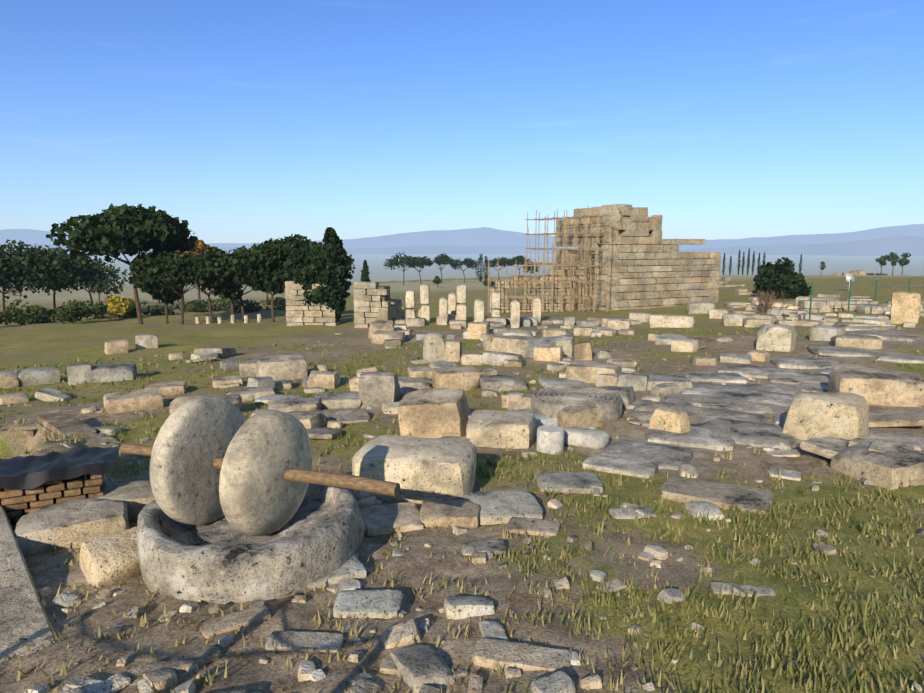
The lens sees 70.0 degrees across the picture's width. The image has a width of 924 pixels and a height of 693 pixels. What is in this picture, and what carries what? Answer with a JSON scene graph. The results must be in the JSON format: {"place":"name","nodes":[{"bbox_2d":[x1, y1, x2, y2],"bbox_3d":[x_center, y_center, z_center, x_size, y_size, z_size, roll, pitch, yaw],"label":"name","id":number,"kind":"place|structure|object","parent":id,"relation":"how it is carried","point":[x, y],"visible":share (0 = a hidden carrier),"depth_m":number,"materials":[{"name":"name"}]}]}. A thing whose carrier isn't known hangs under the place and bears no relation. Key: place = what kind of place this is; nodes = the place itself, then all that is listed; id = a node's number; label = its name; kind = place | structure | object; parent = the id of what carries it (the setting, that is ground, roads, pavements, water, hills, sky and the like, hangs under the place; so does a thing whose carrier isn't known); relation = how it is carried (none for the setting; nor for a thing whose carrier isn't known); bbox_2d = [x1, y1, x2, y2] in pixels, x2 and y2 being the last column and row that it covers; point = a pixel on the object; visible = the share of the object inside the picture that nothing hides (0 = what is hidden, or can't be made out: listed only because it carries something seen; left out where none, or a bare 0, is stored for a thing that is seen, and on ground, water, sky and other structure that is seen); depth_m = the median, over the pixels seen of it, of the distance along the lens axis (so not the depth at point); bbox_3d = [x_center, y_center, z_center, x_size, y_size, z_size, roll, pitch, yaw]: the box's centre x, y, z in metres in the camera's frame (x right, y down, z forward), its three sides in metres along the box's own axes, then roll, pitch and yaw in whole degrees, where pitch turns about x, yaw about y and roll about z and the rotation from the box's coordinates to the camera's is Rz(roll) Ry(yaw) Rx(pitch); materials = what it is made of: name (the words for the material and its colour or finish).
{"place":"outdoors","nodes":[
{"label":"outdoors","id":0,"kind":"place"},
{"bbox_2d":[0,474,104,528],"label":"brick wall","id":1,"kind":"structure","parent":0,"point":[14,503],"depth_m":7.06,"materials":[{"name":"brown brick"}]},
{"bbox_2d":[0,446,118,489],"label":"black tarp","id":2,"kind":"object","parent":1,"relation":"on","point":[23,473],"visible":1,"depth_m":7.20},
{"bbox_2d":[0,254,923,692],"bbox_3d":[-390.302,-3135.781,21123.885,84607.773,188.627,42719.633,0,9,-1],"label":"terrain","id":3,"kind":"structure","parent":0,"point":[48,344],"depth_m":6.49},
{"bbox_2d":[0,411,148,460],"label":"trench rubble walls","id":4,"kind":"structure","parent":3,"relation":"on","point":[61,423],"depth_m":11.69,"materials":[{"name":"beige stone"}]},
{"bbox_2d":[0,481,154,661],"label":"stone slabs","id":5,"kind":"structure","parent":3,"relation":"on","point":[74,523],"depth_m":6.31,"materials":[{"name":"grey stone"}]},
{"bbox_2d":[104,294,134,316],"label":"yellow shrub","id":6,"kind":"object","parent":3,"relation":"on","point":[117,305],"visible":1,"depth_m":59.23,"materials":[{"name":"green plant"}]},
{"bbox_2d":[120,397,399,603],"bbox_3d":[-1.937,1.286,6.019,2.030,1.577,2.358,-5,10,-28],"label":"olive mill","id":7,"kind":"object","parent":3,"relation":"on","point":[239,508],"visible":0.94,"depth_m":5.64,"materials":[{"name":"stone"}]},
{"bbox_2d":[285,281,396,327],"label":"gate piers","id":8,"kind":"structure","parent":3,"relation":"on","point":[373,301],"depth_m":38.41,"materials":[{"name":"beige stone"}]},
{"bbox_2d":[195,284,540,327],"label":"stone pillars","id":9,"kind":"structure","parent":3,"relation":"on","point":[450,307],"depth_m":37.88,"materials":[{"name":"stone"}]},
{"bbox_2d":[0,247,904,324],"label":"tree trunks","id":10,"kind":"object","parent":3,"relation":"on","point":[138,308],"visible":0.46,"depth_m":49.81,"materials":[{"name":"brown plant"}]},
{"bbox_2d":[180,237,212,256],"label":"autumn crowns","id":11,"kind":"object","parent":10,"relation":"on","point":[200,246],"visible":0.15,"depth_m":82.88,"materials":[{"name":"orange plant"}]},
{"bbox_2d":[0,203,530,305],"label":"pine crowns","id":12,"kind":"object","parent":10,"relation":"attached to","point":[116,231],"visible":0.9,"depth_m":46.83,"materials":[{"name":"green plant"}]},
{"bbox_2d":[163,227,810,321],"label":"cypress trees","id":13,"kind":"object","parent":10,"relation":"attached to","point":[327,261],"visible":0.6,"depth_m":42.18,"materials":[{"name":"green plant"}]},
{"bbox_2d":[0,251,910,325],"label":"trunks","id":14,"kind":"object","parent":3,"relation":"on","point":[73,313],"visible":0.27,"depth_m":63.84,"materials":[{"name":"green plant"}]},
{"bbox_2d":[0,291,923,692],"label":"stone blocks","id":15,"kind":"structure","parent":3,"relation":"on","point":[428,459],"depth_m":11.07,"materials":[{"name":"stone"}]},
{"bbox_2d":[0,324,923,692],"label":"grass tufts","id":16,"kind":"object","parent":3,"relation":"on","point":[806,634],"visible":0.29,"depth_m":5.33,"materials":[{"name":"green plant"}]},
{"bbox_2d":[14,373,923,692],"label":"loose stones","id":17,"kind":"object","parent":3,"relation":"on","point":[424,669],"visible":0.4,"depth_m":4.63,"materials":[{"name":"stone"}]},
{"bbox_2d":[537,425,563,454],"bbox_3d":[1.356,1.441,10.126,0.417,0.374,0.420,0,9,-1],"label":"column drum","id":18,"kind":"object","parent":3,"relation":"on","point":[550,439],"visible":0.85,"depth_m":9.96,"materials":[{"name":"white stone"}]},
{"bbox_2d":[487,205,614,312],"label":"scaffolding","id":19,"kind":"object","parent":3,"relation":"on","point":[562,265],"visible":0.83,"depth_m":44.09,"materials":[{"name":"brown wood"}]},
{"bbox_2d":[531,386,622,424],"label":"carved stone block","id":20,"kind":"structure","parent":3,"relation":"on","point":[552,401],"depth_m":12.07,"materials":[{"name":"grey stone"}]},
{"bbox_2d":[490,204,720,312],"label":"stone building","id":21,"kind":"structure","parent":3,"relation":"on","point":[650,268],"depth_m":45.29,"materials":[{"name":"beige stone"}]},
{"bbox_2d":[601,324,923,469],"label":"street paving slabs","id":22,"kind":"structure","parent":3,"relation":"on","point":[735,409],"depth_m":13.07,"materials":[{"name":"grey stone"}]},
{"bbox_2d":[753,290,789,312],"bbox_3d":[17.123,-2.539,37.347,2.079,1.497,1.985,-4,9,-24],"label":"bare shrub","id":23,"kind":"object","parent":3,"relation":"on","point":[764,298],"visible":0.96,"depth_m":37.38,"materials":[{"name":"brown plant"}]},
{"bbox_2d":[718,270,895,326],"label":"low stone walls","id":24,"kind":"structure","parent":3,"relation":"on","point":[836,305],"depth_m":34.70,"materials":[{"name":"beige stone"}]},
{"bbox_2d":[845,275,854,287],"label":"info sign","id":25,"kind":"object","parent":3,"relation":"on","point":[848,277],"visible":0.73,"depth_m":56.91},
{"bbox_2d":[809,279,909,319],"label":"fence posts","id":26,"kind":"object","parent":3,"relation":"on","point":[849,295],"visible":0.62,"depth_m":31.28,"materials":[{"name":"green metal"}]},
{"bbox_2d":[0,224,923,249],"bbox_3d":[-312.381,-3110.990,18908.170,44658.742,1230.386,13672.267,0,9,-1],"label":"mountain range","id":27,"kind":"structure","parent":0,"point":[485,236],"depth_m":24143.64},
{"bbox_2d":[0,236,923,255],"bbox_3d":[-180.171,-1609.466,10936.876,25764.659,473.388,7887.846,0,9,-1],"label":"mountain range","id":28,"kind":"structure","parent":0,"point":[912,245],"depth_m":13044.03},
{"bbox_2d":[0,0,923,243],"label":"sky","id":29,"kind":"structure","parent":0,"point":[242,121],"materials":[{"name":"blue"}]}
]}

